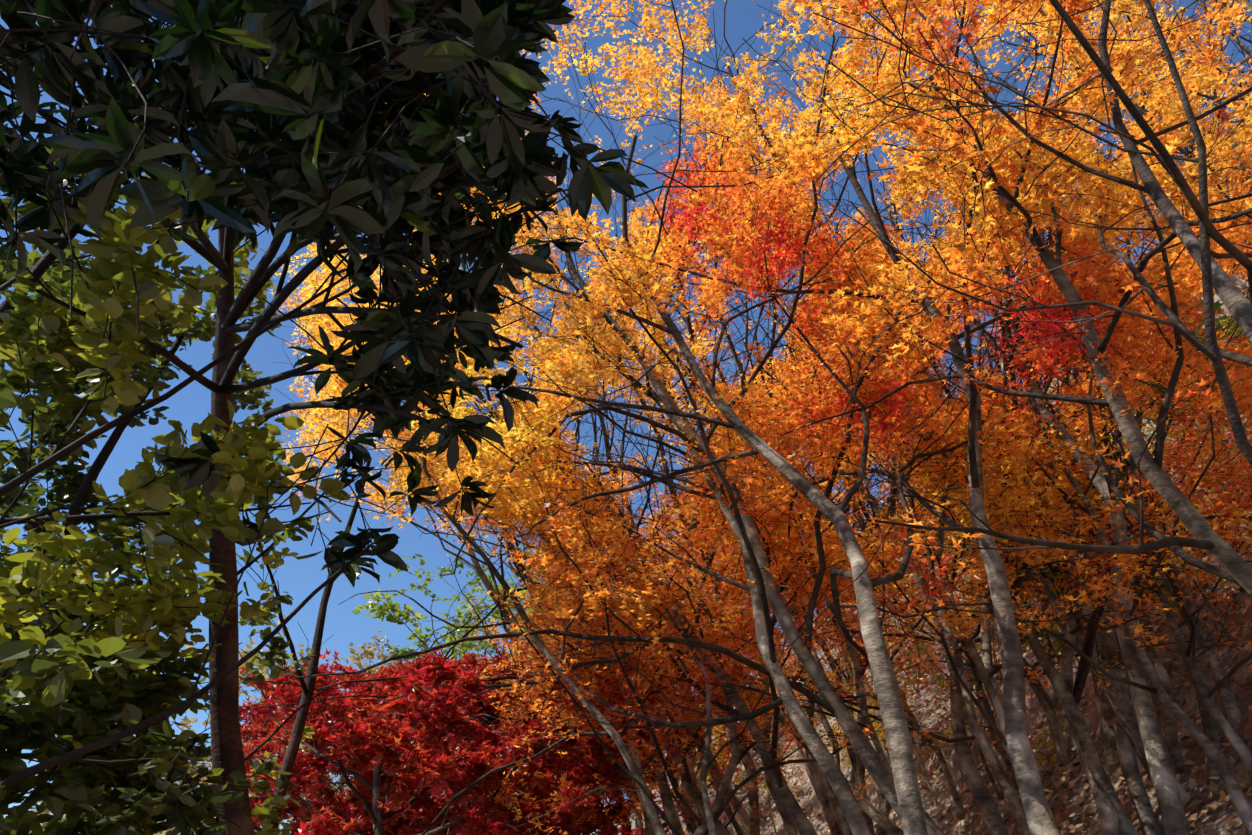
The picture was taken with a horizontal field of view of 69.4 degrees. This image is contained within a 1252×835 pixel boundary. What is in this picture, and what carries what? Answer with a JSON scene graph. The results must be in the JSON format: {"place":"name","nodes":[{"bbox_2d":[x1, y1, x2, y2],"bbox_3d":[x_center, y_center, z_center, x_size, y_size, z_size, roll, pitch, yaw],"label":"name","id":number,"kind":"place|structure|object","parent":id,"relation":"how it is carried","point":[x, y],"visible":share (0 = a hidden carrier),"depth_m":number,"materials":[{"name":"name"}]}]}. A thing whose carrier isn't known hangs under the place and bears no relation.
{"place":"outdoors","nodes":[
{"label":"outdoors","id":0,"kind":"place"},
{"bbox_2d":[0,0,1251,834],"label":"sky","id":1,"kind":"structure","parent":0,"point":[190,405],"materials":[{"name":"blue"}]},
{"bbox_2d":[595,241,1251,834],"bbox_3d":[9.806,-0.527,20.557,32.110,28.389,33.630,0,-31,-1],"label":"leaf litter ground","id":2,"kind":"structure","parent":0,"point":[1195,803],"depth_m":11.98,"materials":[{"name":"brown soil"}]},
{"bbox_2d":[0,550,300,834],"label":"yellow green tree","id":3,"kind":"object","parent":2,"relation":"on","point":[139,695],"visible":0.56,"depth_m":4.49,"materials":[{"name":"green plant"}]},
{"bbox_2d":[0,173,348,834],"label":"yellow green tree","id":4,"kind":"object","parent":2,"relation":"on","point":[189,531],"visible":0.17,"depth_m":6.47,"materials":[{"name":"green plant"}]},
{"bbox_2d":[0,104,371,834],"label":"yellow green tree","id":5,"kind":"object","parent":2,"relation":"on","point":[98,352],"visible":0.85,"depth_m":3.77,"materials":[{"name":"green plant"}]},
{"bbox_2d":[0,363,371,830],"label":"yellow green tree","id":6,"kind":"object","parent":2,"relation":"on","point":[252,397],"visible":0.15,"depth_m":7.95,"materials":[{"name":"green plant"}]},
{"bbox_2d":[181,615,367,834],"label":"tree","id":7,"kind":"object","parent":2,"relation":"on","point":[249,646],"visible":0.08,"depth_m":21.89,"materials":[{"name":"green plant"}]},
{"bbox_2d":[157,629,392,834],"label":"tree","id":8,"kind":"object","parent":2,"relation":"on","point":[186,721],"visible":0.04,"depth_m":23.51,"materials":[{"name":"yellow plant"}]},
{"bbox_2d":[272,644,393,831],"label":"tree","id":9,"kind":"object","parent":2,"relation":"on","point":[308,649],"depth_m":28.21,"materials":[{"name":"green plant"}]},
{"bbox_2d":[0,0,696,834],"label":"evergreen tree","id":10,"kind":"object","parent":2,"relation":"on","point":[380,124],"visible":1,"depth_m":3.02,"materials":[{"name":"green plant"}]},
{"bbox_2d":[277,640,490,798],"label":"tree","id":11,"kind":"object","parent":2,"relation":"on","point":[372,657],"visible":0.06,"depth_m":33.09,"materials":[{"name":"yellow plant"}]},
{"bbox_2d":[341,593,491,788],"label":"tree","id":12,"kind":"object","parent":2,"relation":"on","point":[477,631],"visible":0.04,"depth_m":29.63,"materials":[{"name":"green plant"}]},
{"bbox_2d":[211,220,683,834],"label":"maple tree","id":13,"kind":"object","parent":2,"relation":"on","point":[493,680],"visible":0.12,"depth_m":11.24,"materials":[{"name":"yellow plant"}]},
{"bbox_2d":[206,247,693,834],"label":"maple tree","id":14,"kind":"object","parent":2,"relation":"on","point":[690,827],"visible":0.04,"depth_m":13.72,"materials":[{"name":"orange plant"}]},
{"bbox_2d":[175,580,732,834],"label":"red maple tree","id":15,"kind":"object","parent":2,"relation":"on","point":[352,729],"visible":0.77,"depth_m":9.74,"materials":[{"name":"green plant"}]},
{"bbox_2d":[291,209,636,834],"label":"maple tree","id":16,"kind":"object","parent":2,"relation":"on","point":[486,582],"visible":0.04,"depth_m":16.33,"materials":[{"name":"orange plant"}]},
{"bbox_2d":[351,582,590,809],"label":"tree","id":17,"kind":"object","parent":2,"relation":"on","point":[386,606],"visible":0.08,"depth_m":21.53,"materials":[{"name":"green plant"}]},
{"bbox_2d":[246,206,733,834],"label":"maple tree","id":18,"kind":"object","parent":2,"relation":"on","point":[670,806],"visible":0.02,"depth_m":13.62,"materials":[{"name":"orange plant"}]},
{"bbox_2d":[383,537,663,834],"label":"tree","id":19,"kind":"object","parent":2,"relation":"on","point":[458,635],"visible":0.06,"depth_m":22.27,"materials":[{"name":"green plant"}]},
{"bbox_2d":[262,617,793,834],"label":"red maple tree","id":20,"kind":"object","parent":2,"relation":"on","point":[400,824],"visible":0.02,"depth_m":13.67,"materials":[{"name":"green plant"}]},
{"bbox_2d":[285,22,794,830],"bbox_3d":[-1.072,1.354,16.086,8.310,15.325,11.579,0,-31,-1],"label":"maple tree","id":21,"kind":"object","parent":2,"relation":"on","point":[743,814],"visible":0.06,"depth_m":14.37,"materials":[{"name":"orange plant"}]},
{"bbox_2d":[275,214,843,834],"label":"maple tree","id":22,"kind":"object","parent":2,"relation":"on","point":[623,750],"visible":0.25,"depth_m":8.43,"materials":[{"name":"orange plant"}]},
{"bbox_2d":[289,420,886,834],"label":"maple tree","id":23,"kind":"object","parent":2,"relation":"on","point":[691,787],"visible":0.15,"depth_m":9.51,"materials":[{"name":"orange plant"}]},
{"bbox_2d":[345,328,830,834],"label":"maple tree","id":24,"kind":"object","parent":2,"relation":"on","point":[691,771],"visible":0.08,"depth_m":13.05,"materials":[{"name":"orange plant"}]},
{"bbox_2d":[275,105,918,834],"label":"maple tree","id":25,"kind":"object","parent":2,"relation":"on","point":[823,755],"visible":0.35,"depth_m":7.75,"materials":[{"name":"orange plant"}]},
{"bbox_2d":[361,369,845,834],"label":"maple tree","id":26,"kind":"object","parent":2,"relation":"on","point":[703,785],"visible":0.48,"depth_m":7.76,"materials":[{"name":"orange plant"}]},
{"bbox_2d":[300,70,945,834],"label":"maple tree","id":27,"kind":"object","parent":2,"relation":"on","point":[790,828],"visible":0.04,"depth_m":13.32,"materials":[{"name":"orange plant"}]},
{"bbox_2d":[270,44,980,832],"bbox_3d":[-0.781,1.919,10.911,8.720,11.459,7.432,24,-38,-34],"label":"maple tree","id":28,"kind":"object","parent":2,"relation":"on","point":[548,540],"visible":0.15,"depth_m":10.19,"materials":[{"name":"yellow plant"}]},
{"bbox_2d":[267,266,1002,834],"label":"maple tree","id":29,"kind":"object","parent":2,"relation":"on","point":[793,810],"visible":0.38,"depth_m":8.26,"materials":[{"name":"orange plant"}]},
{"bbox_2d":[293,229,980,832],"bbox_3d":[-0.227,2.308,16.561,12.191,16.063,11.051,17,-35,-26],"label":"maple tree","id":30,"kind":"object","parent":2,"relation":"on","point":[689,801],"depth_m":16.17,"materials":[{"name":"orange plant"}]},
{"bbox_2d":[449,398,825,833],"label":"maple tree","id":31,"kind":"object","parent":2,"relation":"on","point":[795,692],"depth_m":16.93,"materials":[{"name":"orange plant"}]},
{"bbox_2d":[315,65,981,834],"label":"maple tree","id":32,"kind":"object","parent":2,"relation":"on","point":[815,655],"visible":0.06,"depth_m":14.06,"materials":[{"name":"orange plant"}]},
{"bbox_2d":[403,16,908,834],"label":"maple tree","id":33,"kind":"object","parent":2,"relation":"on","point":[877,816],"visible":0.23,"depth_m":10.66,"materials":[{"name":"orange plant"}]},
{"bbox_2d":[459,0,862,834],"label":"maple tree","id":34,"kind":"object","parent":2,"relation":"on","point":[753,810],"visible":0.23,"depth_m":11.44,"materials":[{"name":"orange plant"}]},
{"bbox_2d":[345,272,999,834],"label":"maple tree","id":35,"kind":"object","parent":2,"relation":"on","point":[721,804],"visible":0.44,"depth_m":7.50,"materials":[{"name":"orange plant"}]},
{"bbox_2d":[309,0,1037,834],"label":"maple tree","id":36,"kind":"object","parent":2,"relation":"on","point":[837,810],"visible":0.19,"depth_m":10.18,"materials":[{"name":"orange plant"}]},
{"bbox_2d":[524,149,824,834],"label":"maple tree","id":37,"kind":"object","parent":2,"relation":"on","point":[737,828],"visible":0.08,"depth_m":16.16,"materials":[{"name":"orange plant"}]},
{"bbox_2d":[486,433,862,834],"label":"maple tree","id":38,"kind":"object","parent":2,"relation":"on","point":[755,749],"visible":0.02,"depth_m":19.48,"materials":[{"name":"orange plant"}]},
{"bbox_2d":[631,705,744,827],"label":"tree","id":39,"kind":"object","parent":2,"relation":"on","point":[712,749],"visible":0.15,"depth_m":26.35,"materials":[{"name":"brown plant"}]},
{"bbox_2d":[519,513,895,834],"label":"maple tree","id":40,"kind":"object","parent":2,"relation":"on","point":[731,825],"visible":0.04,"depth_m":20.64,"materials":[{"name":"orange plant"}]},
{"bbox_2d":[243,0,1175,834],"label":"maple tree","id":41,"kind":"object","parent":2,"relation":"on","point":[865,750],"visible":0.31,"depth_m":7.19,"materials":[{"name":"orange plant"}]},
{"bbox_2d":[512,220,1002,829],"bbox_3d":[1.397,2.199,14.532,7.068,11.381,8.226,0,-31,-1],"label":"maple tree","id":42,"kind":"object","parent":2,"relation":"on","point":[850,750],"visible":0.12,"depth_m":13.87,"materials":[{"name":"orange plant"}]},
{"bbox_2d":[716,724,806,834],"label":"tree","id":43,"kind":"object","parent":2,"relation":"on","point":[769,796],"visible":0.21,"depth_m":23.21,"materials":[{"name":"brown plant"}]},
{"bbox_2d":[530,0,1000,822],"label":"maple tree","id":44,"kind":"object","parent":2,"relation":"on","point":[926,740],"visible":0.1,"depth_m":15.54,"materials":[{"name":"orange plant"}]},
{"bbox_2d":[513,182,1024,834],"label":"maple tree","id":45,"kind":"object","parent":2,"relation":"on","point":[827,730],"visible":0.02,"depth_m":15.28,"materials":[{"name":"orange plant"}]},
{"bbox_2d":[290,0,1251,834],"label":"maple tree","id":46,"kind":"object","parent":2,"relation":"on","point":[894,718],"visible":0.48,"depth_m":6.57,"materials":[{"name":"orange plant"}]},
{"bbox_2d":[638,458,916,810],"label":"maple tree","id":47,"kind":"object","parent":2,"relation":"on","point":[806,765],"visible":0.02,"depth_m":22.56,"materials":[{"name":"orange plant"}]},
{"bbox_2d":[522,283,1046,834],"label":"maple tree","id":48,"kind":"object","parent":2,"relation":"on","point":[886,807],"visible":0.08,"depth_m":11.45,"materials":[{"name":"orange plant"}]},
{"bbox_2d":[685,357,903,784],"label":"maple tree","id":49,"kind":"object","parent":2,"relation":"on","point":[851,776],"depth_m":18.47,"materials":[{"name":"brown plant"}]},
{"bbox_2d":[667,337,931,747],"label":"maple tree","id":50,"kind":"object","parent":2,"relation":"on","point":[920,741],"depth_m":20.50,"materials":[{"name":"brown plant"}]},
{"bbox_2d":[551,0,1073,834],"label":"maple tree","id":51,"kind":"object","parent":2,"relation":"on","point":[829,816],"visible":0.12,"depth_m":14.79,"materials":[{"name":"orange plant"}]},
{"bbox_2d":[482,64,1152,834],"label":"maple tree","id":52,"kind":"object","parent":2,"relation":"on","point":[746,412],"visible":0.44,"depth_m":7.57,"materials":[{"name":"orange plant"}]},
{"bbox_2d":[410,0,1251,834],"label":"maple tree","id":53,"kind":"object","parent":2,"relation":"on","point":[1036,806],"visible":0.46,"depth_m":6.27,"materials":[{"name":"orange plant"}]},
{"bbox_2d":[654,220,1014,786],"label":"maple tree","id":54,"kind":"object","parent":2,"relation":"on","point":[952,761],"visible":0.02,"depth_m":16.73,"materials":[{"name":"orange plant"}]},
{"bbox_2d":[622,211,1067,834],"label":"maple tree","id":55,"kind":"object","parent":2,"relation":"on","point":[982,797],"visible":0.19,"depth_m":9.01,"materials":[{"name":"orange plant"}]},
{"bbox_2d":[800,689,890,787],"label":"tree","id":56,"kind":"object","parent":2,"relation":"on","point":[833,730],"visible":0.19,"depth_m":19.65,"materials":[{"name":"brown plant"}]},
{"bbox_2d":[814,651,917,773],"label":"tree","id":57,"kind":"object","parent":2,"relation":"on","point":[884,742],"visible":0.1,"depth_m":19.41,"materials":[{"name":"brown plant"}]},
{"bbox_2d":[579,90,1170,834],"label":"maple tree","id":58,"kind":"object","parent":2,"relation":"on","point":[1001,776],"visible":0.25,"depth_m":8.32,"materials":[{"name":"orange plant"}]},
{"bbox_2d":[691,271,1072,766],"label":"maple tree","id":59,"kind":"object","parent":2,"relation":"on","point":[1059,742],"visible":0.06,"depth_m":12.54,"materials":[{"name":"orange plant"}]},
{"bbox_2d":[554,0,1219,805],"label":"maple tree","id":60,"kind":"object","parent":2,"relation":"on","point":[1124,712],"visible":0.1,"depth_m":8.72,"materials":[{"name":"orange plant"}]},
{"bbox_2d":[807,602,970,805],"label":"tree","id":61,"kind":"object","parent":2,"relation":"on","point":[922,768],"visible":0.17,"depth_m":16.95,"materials":[{"name":"brown plant"}]},
{"bbox_2d":[639,195,1153,794],"bbox_3d":[3.590,1.360,14.706,6.832,10.626,7.200,0,-31,-1],"label":"maple tree","id":62,"kind":"object","parent":2,"relation":"on","point":[991,731],"visible":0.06,"depth_m":12.96,"materials":[{"name":"plant"}]},
{"bbox_2d":[706,223,1151,776],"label":"maple tree","id":63,"kind":"object","parent":2,"relation":"on","point":[985,676],"visible":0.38,"depth_m":7.66,"materials":[{"name":"orange plant"}]},
{"bbox_2d":[657,51,1201,708],"bbox_3d":[5.410,0.981,16.638,9.955,12.532,10.619,0,-31,-1],"label":"maple tree","id":64,"kind":"object","parent":2,"relation":"on","point":[1053,695],"depth_m":16.30,"materials":[{"name":"orange plant"}]},
{"bbox_2d":[637,185,1250,834],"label":"maple tree","id":65,"kind":"object","parent":2,"relation":"on","point":[859,767],"visible":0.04,"depth_m":12.22,"materials":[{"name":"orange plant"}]},
{"bbox_2d":[711,60,1179,602],"bbox_3d":[6.211,-2.437,17.941,6.346,13.013,9.271,15,-34,-23],"label":"maple tree","id":66,"kind":"object","parent":2,"relation":"on","point":[891,220],"visible":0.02,"depth_m":17.97,"materials":[{"name":"orange plant"}]},
{"bbox_2d":[877,511,1042,799],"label":"tree","id":67,"kind":"object","parent":2,"relation":"on","point":[998,794],"visible":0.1,"depth_m":13.91,"materials":[{"name":"brown plant"}]},
{"bbox_2d":[881,505,1077,806],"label":"tree","id":68,"kind":"object","parent":2,"relation":"on","point":[1015,784],"visible":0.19,"depth_m":12.34,"materials":[{"name":"orange plant"}]},
{"bbox_2d":[708,128,1251,777],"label":"maple tree","id":69,"kind":"object","parent":2,"relation":"on","point":[986,624],"visible":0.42,"depth_m":7.33,"materials":[{"name":"orange plant"}]},
{"bbox_2d":[724,0,1251,650],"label":"maple tree","id":70,"kind":"object","parent":2,"relation":"on","point":[1234,564],"visible":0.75,"depth_m":4.98,"materials":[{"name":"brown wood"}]},
{"bbox_2d":[791,9,1184,604],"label":"maple tree","id":71,"kind":"object","parent":2,"relation":"on","point":[1052,96],"depth_m":16.95,"materials":[{"name":"orange plant"}]},
{"bbox_2d":[792,57,1184,777],"bbox_3d":[4.046,0.575,10.713,4.745,8.408,5.081,0,-31,-1],"label":"maple tree","id":72,"kind":"object","parent":2,"relation":"on","point":[1170,725],"visible":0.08,"depth_m":9.55,"materials":[{"name":"plant"}]},
{"bbox_2d":[809,295,1202,834],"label":"slope sapling","id":73,"kind":"object","parent":2,"relation":"on","point":[1070,702],"visible":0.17,"depth_m":8.10,"materials":[{"name":"orange plant"}]},
{"bbox_2d":[764,81,1251,834],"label":"maple tree","id":74,"kind":"object","parent":2,"relation":"on","point":[1220,761],"visible":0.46,"depth_m":6.60,"materials":[{"name":"orange plant"}]},
{"bbox_2d":[777,0,1251,465],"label":"maple tree","id":75,"kind":"object","parent":2,"relation":"on","point":[1214,276],"visible":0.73,"depth_m":4.91,"materials":[{"name":"orange plant"}]},
{"bbox_2d":[782,225,1251,834],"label":"maple tree","id":76,"kind":"object","parent":2,"relation":"on","point":[1108,813],"visible":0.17,"depth_m":8.12,"materials":[{"name":"orange plant"}]},
{"bbox_2d":[783,26,1251,834],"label":"maple tree","id":77,"kind":"object","parent":2,"relation":"on","point":[1165,784],"visible":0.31,"depth_m":7.59,"materials":[{"name":"orange plant"}]},
{"bbox_2d":[797,147,1250,539],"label":"maple tree","id":78,"kind":"object","parent":2,"relation":"on","point":[843,219],"depth_m":17.25,"materials":[{"name":"orange plant"}]},
{"bbox_2d":[843,0,1251,304],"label":"maple tree","id":79,"kind":"object","parent":2,"relation":"on","point":[1234,279],"depth_m":14.27,"materials":[{"name":"orange plant"}]},
{"bbox_2d":[848,101,1251,834],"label":"maple tree","id":80,"kind":"object","parent":2,"relation":"on","point":[1138,795],"visible":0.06,"depth_m":8.80,"materials":[{"name":"plant"}]},
{"bbox_2d":[874,193,1249,629],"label":"maple tree","id":81,"kind":"object","parent":2,"relation":"on","point":[1062,588],"depth_m":12.33,"materials":[{"name":"orange plant"}]},
{"bbox_2d":[877,0,1251,204],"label":"maple tree","id":82,"kind":"object","parent":2,"relation":"on","point":[1161,108],"visible":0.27,"depth_m":11.34,"materials":[{"name":"orange plant"}]},
{"bbox_2d":[878,0,1251,346],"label":"maple tree","id":83,"kind":"object","parent":2,"relation":"on","point":[1125,6],"visible":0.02,"depth_m":13.82,"materials":[{"name":"orange plant"}]},
{"bbox_2d":[968,405,1177,772],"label":"tree","id":84,"kind":"object","parent":2,"relation":"on","point":[1110,748],"visible":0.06,"depth_m":11.57,"materials":[{"name":"orange maple leaf"},{"name":"maple bark"}]},
{"bbox_2d":[895,0,1251,239],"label":"maple tree","id":85,"kind":"object","parent":2,"relation":"on","point":[1088,125],"visible":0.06,"depth_m":17.24,"materials":[{"name":"orange plant"}]},
{"bbox_2d":[899,27,1251,784],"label":"maple tree","id":86,"kind":"object","parent":2,"relation":"on","point":[1209,727],"depth_m":8.86,"materials":[{"name":"plant"}]},
{"bbox_2d":[903,0,1251,246],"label":"slope sapling","id":87,"kind":"object","parent":2,"relation":"on","point":[1248,4],"visible":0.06,"depth_m":10.03,"materials":[{"name":"orange plant"}]},
{"bbox_2d":[913,156,1251,774],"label":"maple tree","id":88,"kind":"object","parent":2,"relation":"on","point":[1125,689],"visible":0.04,"depth_m":9.62,"materials":[{"name":"orange plant"}]},
{"bbox_2d":[936,21,1251,729],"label":"maple tree","id":89,"kind":"object","parent":2,"relation":"on","point":[1229,703],"visible":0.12,"depth_m":9.52,"materials":[{"name":"orange plant"}]},
{"bbox_2d":[957,107,1249,640],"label":"maple tree","id":90,"kind":"object","parent":2,"relation":"on","point":[1146,622],"depth_m":14.06,"materials":[{"name":"orange plant"}]},
{"bbox_2d":[959,407,1251,781],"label":"maple tree","id":91,"kind":"object","parent":2,"relation":"on","point":[1238,744],"visible":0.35,"depth_m":7.86,"materials":[{"name":"orange plant"}]},
{"bbox_2d":[965,0,1251,208],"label":"slope sapling","id":92,"kind":"object","parent":2,"relation":"on","point":[1181,51],"visible":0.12,"depth_m":11.80,"materials":[{"name":"orange plant"}]},
{"bbox_2d":[968,0,1251,215],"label":"maple tree","id":93,"kind":"object","parent":2,"relation":"on","point":[1246,49],"visible":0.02,"depth_m":15.70,"materials":[{"name":"orange plant"}]},
{"bbox_2d":[989,255,1250,612],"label":"slope sapling","id":94,"kind":"object","parent":2,"relation":"on","point":[1198,603],"visible":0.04,"depth_m":13.25,"materials":[{"name":"orange plant"}]},
{"bbox_2d":[1054,0,1251,323],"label":"slope sapling","id":95,"kind":"object","parent":2,"relation":"on","point":[1184,151],"visible":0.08,"depth_m":14.50,"materials":[{"name":"orange plant"}]},
{"bbox_2d":[1057,421,1251,640],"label":"tree","id":96,"kind":"object","parent":2,"relation":"on","point":[1214,612],"visible":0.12,"depth_m":11.05,"materials":[{"name":"brown plant"}]},
{"bbox_2d":[1106,294,1251,490],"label":"tree","id":97,"kind":"object","parent":2,"relation":"on","point":[1220,336],"visible":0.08,"depth_m":13.72,"materials":[{"name":"orange plant"}]},
{"bbox_2d":[1132,299,1251,523],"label":"tree","id":98,"kind":"object","parent":2,"relation":"on","point":[1219,319],"visible":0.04,"depth_m":16.97,"materials":[{"name":"orange plant"}]},
{"bbox_2d":[1132,0,1251,123],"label":"maple tree","id":99,"kind":"object","parent":2,"relation":"on","point":[1243,38],"visible":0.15,"depth_m":21.45,"materials":[{"name":"orange plant"}]},
{"bbox_2d":[1136,9,1251,128],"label":"slope sapling","id":100,"kind":"object","parent":2,"relation":"on","point":[1186,62],"visible":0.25,"depth_m":10.73,"materials":[{"name":"orange plant"}]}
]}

